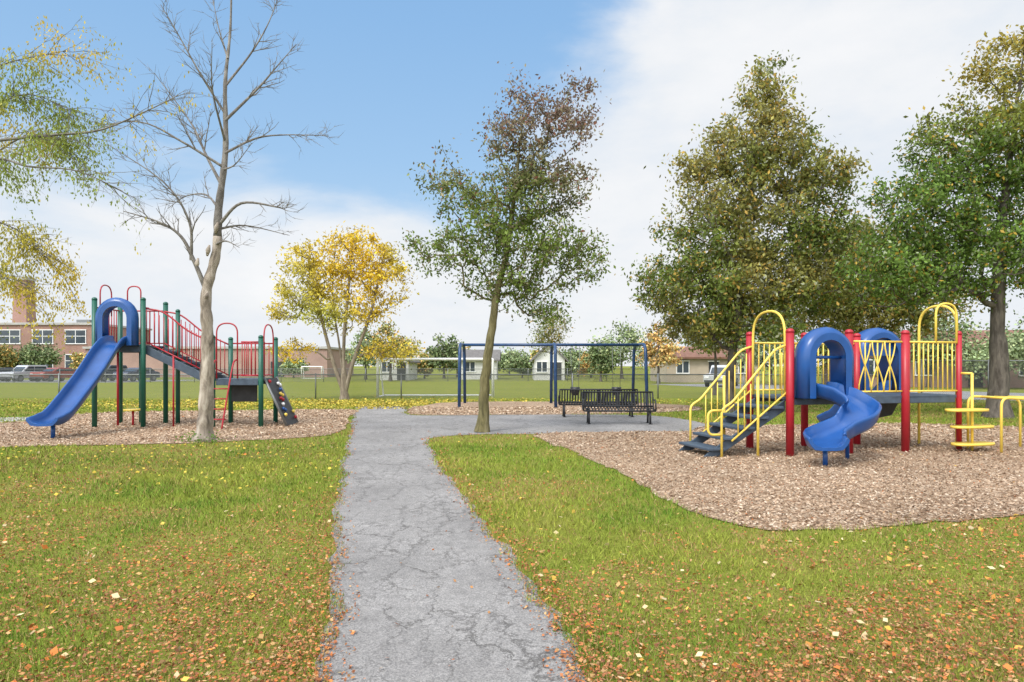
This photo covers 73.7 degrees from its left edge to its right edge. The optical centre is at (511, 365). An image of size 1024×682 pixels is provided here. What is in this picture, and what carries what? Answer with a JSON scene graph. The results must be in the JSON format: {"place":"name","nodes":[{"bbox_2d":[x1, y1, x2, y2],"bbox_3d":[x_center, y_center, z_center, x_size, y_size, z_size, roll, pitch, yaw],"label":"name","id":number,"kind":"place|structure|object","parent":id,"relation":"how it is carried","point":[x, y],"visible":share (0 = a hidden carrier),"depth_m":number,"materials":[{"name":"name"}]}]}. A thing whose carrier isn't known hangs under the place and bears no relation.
{"place":"outdoors","nodes":[
{"label":"outdoors","id":0,"kind":"place"},
{"bbox_2d":[0,417,25,421],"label":"concrete path","id":1,"kind":"structure","parent":0,"point":[11,418],"depth_m":21.16,"materials":[{"name":"grey concrete"}]},
{"bbox_2d":[76,320,91,322],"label":"roof vents","id":2,"kind":"object","parent":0,"point":[82,321],"visible":0.43,"depth_m":105.00,"materials":[{"name":"white metal"}]},
{"bbox_2d":[95,297,138,345],"bbox_3d":[-10.463,-1.165,18.112,1.100,1.270,0.320,0,0,-2],"label":"slide hood","id":3,"kind":"object","parent":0,"point":[105,309],"visible":0.95,"depth_m":17.97,"materials":[{"name":"blue plastic"}]},
{"bbox_2d":[380,360,416,379],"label":"walls","id":4,"kind":"structure","parent":0,"point":[413,366],"depth_m":76.50,"materials":[{"name":"white paint"}]},
{"bbox_2d":[397,362,405,379],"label":"door","id":5,"kind":"structure","parent":4,"relation":"attached to","point":[401,368],"depth_m":76.43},
{"bbox_2d":[382,356,420,362],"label":"roof","id":6,"kind":"structure","parent":4,"relation":"on","point":[415,361],"depth_m":79.23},
{"bbox_2d":[461,361,497,378],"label":"walls","id":7,"kind":"structure","parent":0,"point":[478,364],"depth_m":80.50,"materials":[{"name":"white paint"}]},
{"bbox_2d":[457,350,500,360],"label":"roof","id":8,"kind":"structure","parent":7,"relation":"on","point":[496,355],"depth_m":81.99,"materials":[{"name":"grey"}]},
{"bbox_2d":[314,406,706,681],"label":"asphalt path","id":9,"kind":"structure","parent":0,"point":[419,514],"depth_m":5.39,"materials":[{"name":"grey asphalt"}]},
{"bbox_2d":[399,61,623,432],"bbox_3d":[0.002,-2.822,16.992,5.472,8.989,3.473,0,0,0],"label":"maple tree","id":10,"kind":"object","parent":9,"relation":"on","point":[528,178],"visible":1,"depth_m":16.74,"materials":[{"name":"green plant"}]},
{"bbox_2d":[558,389,637,416],"bbox_3d":[2.750,1.194,21.943,2.504,0.909,0.614,0,0,0],"label":"park bench","id":11,"kind":"object","parent":9,"relation":"on","point":[572,402],"visible":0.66,"depth_m":21.74,"materials":[{"name":"black metal"}]},
{"bbox_2d":[582,391,656,423],"bbox_3d":[3.022,1.194,19.357,2.054,0.909,0.614,0,0,2],"label":"park bench","id":12,"kind":"object","parent":9,"relation":"on","point":[617,405],"visible":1,"depth_m":19.53,"materials":[{"name":"black metal"}]},
{"bbox_2d":[0,366,1023,681],"bbox_3d":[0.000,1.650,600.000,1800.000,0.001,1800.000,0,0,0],"label":"ground","id":13,"kind":"structure","parent":0,"point":[360,382],"depth_m":5.90,"materials":[{"name":"green plant"}]},
{"bbox_2d":[0,344,27,367],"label":"background tree","id":14,"kind":"object","parent":13,"relation":"on","point":[8,360],"visible":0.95,"depth_m":89.31,"materials":[{"name":"yellow plant"}]},
{"bbox_2d":[12,277,35,322],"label":"brick chimney","id":15,"kind":"object","parent":13,"relation":"on","point":[17,317],"visible":0.18,"depth_m":110.92,"materials":[{"name":"brick"}]},
{"bbox_2d":[12,340,71,367],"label":"background tree","id":16,"kind":"object","parent":13,"relation":"on","point":[38,356],"visible":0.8,"depth_m":91.23,"materials":[{"name":"green plant"}]},
{"bbox_2d":[0,325,149,367],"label":"walls","id":17,"kind":"structure","parent":13,"relation":"on","point":[25,337],"depth_m":100.00,"materials":[{"name":"red brick"}]},
{"bbox_2d":[0,329,86,367],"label":"window frames","id":18,"kind":"structure","parent":17,"relation":"attached to","point":[52,338],"depth_m":99.88,"materials":[{"name":"white paint"}]},
{"bbox_2d":[0,330,84,367],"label":"windows","id":19,"kind":"structure","parent":18,"relation":"in","point":[80,336],"depth_m":99.93,"materials":[{"name":"grey glass"}]},
{"bbox_2d":[0,323,151,330],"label":"trim","id":20,"kind":"structure","parent":17,"relation":"attached to","point":[57,324],"depth_m":99.75,"materials":[{"name":"concrete"}]},
{"bbox_2d":[26,335,126,437],"bbox_3d":[-10.415,0.448,16.705,0.692,2.504,3.366,0,0,-2],"label":"slide","id":21,"kind":"object","parent":13,"relation":"on","point":[67,402],"visible":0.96,"depth_m":16.54,"materials":[{"name":"blue plastic"}]},
{"bbox_2d":[68,350,86,369],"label":"background tree","id":22,"kind":"object","parent":13,"relation":"on","point":[77,358],"visible":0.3,"depth_m":84.25,"materials":[{"name":"yellow plant"}]},
{"bbox_2d":[0,380,190,381],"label":"parking lot","id":23,"kind":"structure","parent":13,"relation":"on","point":[100,381],"depth_m":70.03,"materials":[{"name":"grey asphalt"}]},
{"bbox_2d":[0,368,15,380],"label":"parked car","id":24,"kind":"object","parent":23,"relation":"on","point":[10,370],"visible":0.2,"depth_m":71.46,"materials":[{"name":"paint"}]},
{"bbox_2d":[0,365,47,381],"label":"parked suv","id":25,"kind":"object","parent":23,"relation":"on","point":[31,367],"visible":0.45,"depth_m":70.28,"materials":[{"name":"paint"}]},
{"bbox_2d":[30,368,75,381],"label":"parked car","id":26,"kind":"object","parent":23,"relation":"on","point":[53,372],"visible":0.49,"depth_m":70.01,"materials":[{"name":"paint"}]},
{"bbox_2d":[101,365,127,381],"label":"parked suv","id":27,"kind":"object","parent":23,"relation":"on","point":[111,368],"visible":0.22,"depth_m":70.62,"materials":[{"name":"paint"}]},
{"bbox_2d":[113,368,159,381],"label":"parked car","id":28,"kind":"object","parent":23,"relation":"on","point":[133,370],"visible":0.41,"depth_m":70.02,"materials":[{"name":"paint"}]},
{"bbox_2d":[0,9,230,352],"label":"locust tree","id":29,"kind":"object","parent":13,"relation":"on","point":[48,139],"visible":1,"depth_m":9.36,"materials":[{"name":"green plant"}]},
{"bbox_2d":[0,409,358,446],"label":"wood chip mulch","id":30,"kind":"object","parent":13,"relation":"on","point":[247,420],"visible":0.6,"depth_m":17.46,"materials":[{"name":"brown wood"}]},
{"bbox_2d":[91,297,277,426],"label":"posts","id":31,"kind":"object","parent":30,"relation":"on","point":[142,386],"visible":0.66,"depth_m":19.29,"materials":[{"name":"green metal"}]},
{"bbox_2d":[118,345,264,385],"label":"decks","id":32,"kind":"object","parent":31,"relation":"attached to","point":[167,359],"visible":0.62,"depth_m":18.32,"materials":[{"name":"metal"}]},
{"bbox_2d":[97,284,273,427],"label":"red rails","id":33,"kind":"object","parent":30,"relation":"on","point":[149,310],"visible":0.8,"depth_m":18.36,"materials":[{"name":"metal"}]},
{"bbox_2d":[123,408,139,410],"bbox_3d":[-10.368,1.210,18.676,0.480,0.040,0.480,0,0,-2],"label":"round seat","id":34,"kind":"object","parent":33,"relation":"on","point":[135,409],"visible":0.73,"depth_m":18.49,"materials":[{"name":"yellow paint"}]},
{"bbox_2d":[232,378,297,425],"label":"climbing wall","id":35,"kind":"structure","parent":30,"relation":"on","point":[244,393],"depth_m":18.83,"materials":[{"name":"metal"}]},
{"bbox_2d":[263,376,298,425],"bbox_3d":[-6.405,0.970,18.949,0.664,1.329,1.140,0,0,-2],"label":"climbing wall rim","id":36,"kind":"object","parent":35,"relation":"attached to","point":[275,401],"visible":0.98,"depth_m":18.39,"materials":[{"name":"grey plastic"}]},
{"bbox_2d":[268,380,296,418],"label":"climbing holds","id":37,"kind":"object","parent":35,"relation":"attached to","point":[283,399],"visible":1,"depth_m":18.80,"materials":[{"name":"red paint"}]},
{"bbox_2d":[279,392,294,415],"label":"climbing holds","id":38,"kind":"object","parent":35,"relation":"attached to","point":[282,395],"visible":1,"depth_m":18.94,"materials":[{"name":"yellow paint"}]},
{"bbox_2d":[92,0,344,443],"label":"bare tree","id":39,"kind":"object","parent":13,"relation":"on","point":[204,431],"visible":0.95,"depth_m":14.77,"materials":[{"name":"brown plant"}]},
{"bbox_2d":[85,349,353,376],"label":"walls","id":40,"kind":"structure","parent":13,"relation":"on","point":[130,360],"depth_m":96.00,"materials":[{"name":"brown brick"}]},
{"bbox_2d":[89,346,337,347],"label":"roof","id":41,"kind":"structure","parent":40,"relation":"on","point":[247,346],"depth_m":96.30,"materials":[{"name":"concrete"}]},
{"bbox_2d":[82,347,352,350],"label":"trim","id":42,"kind":"structure","parent":40,"relation":"attached to","point":[335,348],"depth_m":95.75,"materials":[{"name":"concrete"}]},
{"bbox_2d":[271,362,283,376],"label":"door","id":43,"kind":"structure","parent":40,"relation":"attached to","point":[279,363],"depth_m":95.88,"materials":[{"name":"grey metal"}]},
{"bbox_2d":[278,358,309,377],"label":"background tree","id":44,"kind":"object","parent":13,"relation":"on","point":[290,365],"visible":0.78,"depth_m":89.28,"materials":[{"name":"green plant"}]},
{"bbox_2d":[301,366,322,378],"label":"soccer goal","id":45,"kind":"object","parent":13,"relation":"on","point":[310,366],"visible":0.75,"depth_m":84.94,"materials":[{"name":"white paint"}]},
{"bbox_2d":[0,368,644,381],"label":"chain link fence","id":46,"kind":"object","parent":13,"relation":"on","point":[150,369],"visible":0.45,"depth_m":68.84,"materials":[{"name":"metal"}]},
{"bbox_2d":[261,221,427,399],"bbox_3d":[-8.090,-2.702,33.098,8.052,8.718,4.406,0,0,0],"label":"yellow autumn tree","id":47,"kind":"object","parent":13,"relation":"on","point":[312,267],"visible":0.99,"depth_m":32.81,"materials":[{"name":"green plant"}]},
{"bbox_2d":[345,326,379,379],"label":"background tree","id":48,"kind":"object","parent":13,"relation":"on","point":[365,364],"visible":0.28,"depth_m":79.32,"materials":[{"name":"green plant"}]},
{"bbox_2d":[0,373,742,398],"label":"chain link fence","id":49,"kind":"object","parent":13,"relation":"on","point":[658,375],"visible":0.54,"depth_m":33.93,"materials":[{"name":"metal"}]},
{"bbox_2d":[361,319,425,380],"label":"background tree","id":50,"kind":"object","parent":13,"relation":"on","point":[384,328],"visible":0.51,"depth_m":71.65,"materials":[{"name":"yellow plant"}]},
{"bbox_2d":[416,351,436,378],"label":"background tree","id":51,"kind":"object","parent":13,"relation":"on","point":[421,367],"visible":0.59,"depth_m":85.47,"materials":[{"name":"yellow plant"}]},
{"bbox_2d":[376,358,493,396],"bbox_3d":[-4.000,0.647,36.386,6.133,2.087,1.712,0,0,0],"label":"soccer goal","id":52,"kind":"object","parent":13,"relation":"on","point":[377,372],"visible":0.66,"depth_m":35.54,"materials":[{"name":"white paint"}]},
{"bbox_2d":[421,333,463,378],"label":"background tree","id":53,"kind":"object","parent":13,"relation":"on","point":[447,351],"visible":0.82,"depth_m":85.59,"materials":[{"name":"green plant"}]},
{"bbox_2d":[441,345,474,376],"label":"background tree","id":54,"kind":"object","parent":13,"relation":"on","point":[468,347],"visible":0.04,"depth_m":94.69,"materials":[{"name":"green plant"}]},
{"bbox_2d":[0,396,1023,681],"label":"fallen leaves","id":55,"kind":"object","parent":13,"relation":"on","point":[582,600],"visible":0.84,"depth_m":4.53,"materials":[{"name":"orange plant"}]},
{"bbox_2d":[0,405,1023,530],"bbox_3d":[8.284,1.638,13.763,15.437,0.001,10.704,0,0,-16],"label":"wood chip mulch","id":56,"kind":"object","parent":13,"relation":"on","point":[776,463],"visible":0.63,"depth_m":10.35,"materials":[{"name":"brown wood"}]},
{"bbox_2d":[679,392,955,456],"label":"decks","id":57,"kind":"object","parent":56,"relation":"on","point":[774,411],"visible":0.66,"depth_m":12.88,"materials":[{"name":"metal"}]},
{"bbox_2d":[879,403,897,417],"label":"under deck panel","id":58,"kind":"structure","parent":57,"relation":"on","point":[888,409],"depth_m":14.18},
{"bbox_2d":[689,302,994,456],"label":"yellow rails","id":59,"kind":"object","parent":56,"relation":"on","point":[972,426],"visible":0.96,"depth_m":13.08,"materials":[{"name":"metal"}]},
{"bbox_2d":[803,381,881,465],"bbox_3d":[5.655,0.999,11.701,1.267,1.402,2.237,0,0,21],"label":"slide","id":60,"kind":"object","parent":56,"relation":"on","point":[858,412],"visible":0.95,"depth_m":11.73,"materials":[{"name":"blue plastic"}]},
{"bbox_2d":[746,328,961,455],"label":"posts","id":61,"kind":"object","parent":56,"relation":"on","point":[905,387],"visible":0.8,"depth_m":12.97,"materials":[{"name":"red metal"}]},
{"bbox_2d":[498,346,530,375],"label":"background tree","id":62,"kind":"object","parent":13,"relation":"on","point":[505,358],"visible":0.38,"depth_m":111.25,"materials":[{"name":"green plant"}]},
{"bbox_2d":[507,353,531,377],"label":"background tree","id":63,"kind":"object","parent":13,"relation":"on","point":[522,363],"visible":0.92,"depth_m":89.38,"materials":[{"name":"green plant"}]},
{"bbox_2d":[529,348,559,358],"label":"background tree","id":64,"kind":"object","parent":13,"relation":"on","point":[531,354],"visible":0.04,"depth_m":104.84,"materials":[{"name":"yellow plant"}]},
{"bbox_2d":[523,310,575,355],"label":"young tree","id":65,"kind":"object","parent":13,"relation":"on","point":[547,334],"visible":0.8,"depth_m":44.92,"materials":[{"name":"green plant"}]},
{"bbox_2d":[458,343,648,407],"bbox_3d":[1.600,0.397,28.100,7.427,2.624,3.329,0,0,0],"label":"frame","id":66,"kind":"object","parent":13,"relation":"on","point":[551,345],"visible":0.97,"depth_m":28.05,"materials":[{"name":"blue paint"}]},
{"bbox_2d":[571,346,620,386],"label":"chains","id":67,"kind":"object","parent":66,"relation":"hanging from","point":[612,366],"visible":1,"depth_m":28.09,"materials":[{"name":"metal"}]},
{"bbox_2d":[570,387,620,394],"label":"seats","id":68,"kind":"object","parent":67,"relation":"hanging from","point":[579,390],"visible":0.45,"depth_m":27.95,"materials":[{"name":"black rubber"}]},
{"bbox_2d":[408,401,699,414],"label":"wood chip mulch","id":69,"kind":"object","parent":13,"relation":"on","point":[499,404],"visible":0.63,"depth_m":26.61,"materials":[{"name":"brown wood"}]},
{"bbox_2d":[564,353,581,377],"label":"background tree","id":70,"kind":"object","parent":13,"relation":"on","point":[573,363],"visible":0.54,"depth_m":83.42,"materials":[{"name":"green plant"}]},
{"bbox_2d":[558,342,588,376],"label":"background tree","id":71,"kind":"object","parent":13,"relation":"on","point":[572,352],"visible":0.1,"depth_m":99.52,"materials":[{"name":"green plant"}]},
{"bbox_2d":[576,352,599,376],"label":"background tree","id":72,"kind":"object","parent":13,"relation":"on","point":[584,366],"visible":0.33,"depth_m":89.45,"materials":[{"name":"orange plant"}]},
{"bbox_2d":[582,339,622,381],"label":"background tree","id":73,"kind":"object","parent":13,"relation":"on","point":[602,357],"visible":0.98,"depth_m":69.69,"materials":[{"name":"green plant"}]},
{"bbox_2d":[583,316,656,378],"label":"background tree","id":74,"kind":"object","parent":13,"relation":"on","point":[627,334],"visible":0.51,"depth_m":83.30,"materials":[{"name":"green plant"}]},
{"bbox_2d":[635,320,684,383],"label":"background tree","id":75,"kind":"object","parent":13,"relation":"on","point":[667,352],"visible":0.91,"depth_m":61.82,"materials":[{"name":"yellow plant"}]},
{"bbox_2d":[648,346,759,382],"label":"beige bungalow","id":76,"kind":"object","parent":13,"relation":"on","point":[695,362],"visible":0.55,"depth_m":66.00,"materials":[{"name":"white paint"}]},
{"bbox_2d":[676,360,745,373],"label":"window frames","id":77,"kind":"structure","parent":76,"relation":"in","point":[681,360],"depth_m":65.92,"materials":[{"name":"white paint"}]},
{"bbox_2d":[677,361,745,372],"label":"windows","id":78,"kind":"structure","parent":76,"relation":"in","point":[685,364],"depth_m":65.94,"materials":[{"name":"grey glass"}]},
{"bbox_2d":[709,362,718,382],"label":"door","id":79,"kind":"structure","parent":76,"relation":"in","point":[710,363],"depth_m":65.94,"materials":[{"name":"white"}]},
{"bbox_2d":[678,311,749,394],"bbox_3d":[11.290,-0.900,37.785,4.304,5.126,3.939,0,0,28],"label":"slender tree","id":80,"kind":"object","parent":13,"relation":"on","point":[708,349],"visible":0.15,"depth_m":37.90,"materials":[{"name":"green plant"}]},
{"bbox_2d":[620,50,887,412],"bbox_3d":[8.246,-4.669,24.191,8.624,12.665,6.207,0,0,-21],"label":"linden tree","id":81,"kind":"object","parent":13,"relation":"on","point":[744,264],"visible":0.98,"depth_m":23.26,"materials":[{"name":"green plant"}]},
{"bbox_2d":[725,319,827,384],"bbox_3d":[22.604,-1.636,57.922,8.801,6.598,6.379,0,0,0],"label":"background tree","id":82,"kind":"object","parent":13,"relation":"on","point":[761,355],"visible":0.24,"depth_m":57.27,"materials":[{"name":"green plant"}]},
{"bbox_2d":[743,373,878,398],"bbox_3d":[14.750,1.020,32.450,7.186,1.260,0.068,0,0,24],"label":"chain link fence","id":83,"kind":"object","parent":13,"relation":"on","point":[783,378],"visible":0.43,"depth_m":33.36,"materials":[{"name":"metal"}]},
{"bbox_2d":[796,320,871,382],"bbox_3d":[28.948,-1.630,60.591,10.716,6.574,9.080,0,0,-32],"label":"background tree","id":84,"kind":"object","parent":13,"relation":"on","point":[821,354],"visible":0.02,"depth_m":59.62,"materials":[{"name":"green plant"}]},
{"bbox_2d":[816,380,891,421],"bbox_3d":[7.638,1.001,15.290,0.716,1.399,1.900,0,0,-7],"label":"slide","id":85,"kind":"object","parent":13,"relation":"on","point":[830,413],"visible":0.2,"depth_m":15.48,"materials":[{"name":"blue plastic"}]},
{"bbox_2d":[761,209,985,353],"bbox_3d":[15.521,-2.745,29.954,10.042,8.817,5.918,0,0,0],"label":"linden tree","id":86,"kind":"object","parent":13,"relation":"on","point":[856,321],"visible":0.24,"depth_m":29.05,"materials":[{"name":"green plant"}]},
{"bbox_2d":[818,24,1023,418],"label":"linden tree","id":87,"kind":"object","parent":13,"relation":"on","point":[1000,238],"visible":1,"depth_m":21.14,"materials":[{"name":"green plant"}]},
{"bbox_2d":[822,349,1023,387],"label":"walls","id":88,"kind":"structure","parent":13,"relation":"on","point":[1013,384],"depth_m":51.71,"materials":[{"name":"brown brick"}]},
{"bbox_2d":[819,330,1023,351],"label":"roof","id":89,"kind":"structure","parent":88,"relation":"on","point":[982,336],"depth_m":53.54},
{"bbox_2d":[869,360,1023,374],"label":"windows","id":90,"kind":"structure","parent":88,"relation":"attached to","point":[871,366],"depth_m":52.01,"materials":[{"name":"grey glass"}]},
{"bbox_2d":[869,359,1023,375],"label":"window frames","id":91,"kind":"structure","parent":88,"relation":"attached to","point":[924,367],"depth_m":51.98,"materials":[{"name":"white paint"}]},
{"bbox_2d":[968,362,982,387],"bbox_3d":[34.772,0.650,51.215,0.950,2.000,0.100,0,0,12],"label":"door","id":92,"kind":"structure","parent":88,"relation":"attached to","point":[976,384],"depth_m":51.16,"materials":[{"name":"brown"}]},
{"bbox_2d":[871,305,1007,386],"bbox_3d":[31.183,-1.856,52.249,9.777,7.482,10.487,0,0,-28],"label":"background tree","id":93,"kind":"object","parent":13,"relation":"on","point":[949,333],"visible":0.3,"depth_m":50.31,"materials":[{"name":"green plant"}]},
{"bbox_2d":[921,359,1023,402],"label":"chain link fence","id":94,"kind":"object","parent":13,"relation":"on","point":[964,361],"visible":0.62,"depth_m":29.73,"materials":[{"name":"metal"}]},
{"bbox_2d":[935,319,1023,385],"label":"background tree","id":95,"kind":"object","parent":13,"relation":"on","point":[1015,348],"visible":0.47,"depth_m":47.52,"materials":[{"name":"green plant"}]},
{"bbox_2d":[1005,309,1023,338],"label":"background tree","id":96,"kind":"object","parent":13,"relation":"on","point":[1018,324],"visible":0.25,"depth_m":51.47,"materials":[{"name":"green plant"}]},
{"bbox_2d":[0,0,1023,365],"label":"sky","id":97,"kind":"structure","parent":0,"point":[402,77],"materials":[{"name":"blue"}]},
{"bbox_2d":[532,346,564,379],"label":"walls","id":98,"kind":"structure","parent":0,"point":[541,357],"depth_m":76.50,"materials":[{"name":"white paint"}]},
{"bbox_2d":[529,346,567,361],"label":"roof","id":99,"kind":"structure","parent":98,"relation":"on","point":[540,351],"depth_m":76.15,"materials":[{"name":"grey"}]},
{"bbox_2d":[536,361,561,372],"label":"window frames","id":100,"kind":"structure","parent":98,"relation":"attached to","point":[547,365],"depth_m":76.42,"materials":[{"name":"white paint"}]},
{"bbox_2d":[537,362,546,371],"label":"windows","id":101,"kind":"structure","parent":100,"relation":"in","point":[541,366],"depth_m":76.44,"materials":[{"name":"grey glass"}]},
{"bbox_2d":[553,362,560,379],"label":"door","id":102,"kind":"structure","parent":98,"relation":"attached to","point":[558,367],"depth_m":76.43,"materials":[{"name":"white"}]},
{"bbox_2d":[655,384,1023,400],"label":"road","id":103,"kind":"structure","parent":0,"point":[964,396],"depth_m":42.33,"materials":[{"name":"grey asphalt"}]},
{"bbox_2d":[703,365,738,386],"bbox_3d":[16.600,0.807,54.000,1.830,1.675,4.700,0,0,30],"label":"parked suv","id":104,"kind":"object","parent":103,"relation":"on","point":[707,379],"visible":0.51,"depth_m":52.96,"materials":[{"name":"paint"}]},
{"bbox_2d":[794,327,900,398],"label":"slide hoods","id":105,"kind":"object","parent":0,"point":[837,343],"visible":0.81,"depth_m":12.41,"materials":[{"name":"blue plastic"}]},
{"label":"window frames","id":106,"kind":"object","parent":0,"visible":0},
{"bbox_2d":[382,362,391,371],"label":"windows","id":107,"kind":"structure","parent":106,"relation":"in","point":[383,366],"depth_m":76.44,"materials":[{"name":"grey glass"}]},
{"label":"window frames","id":108,"kind":"object","parent":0,"visible":0},
{"bbox_2d":[466,362,474,370],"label":"windows","id":109,"kind":"structure","parent":108,"relation":"in","point":[470,365],"depth_m":80.44,"materials":[{"name":"grey glass"}]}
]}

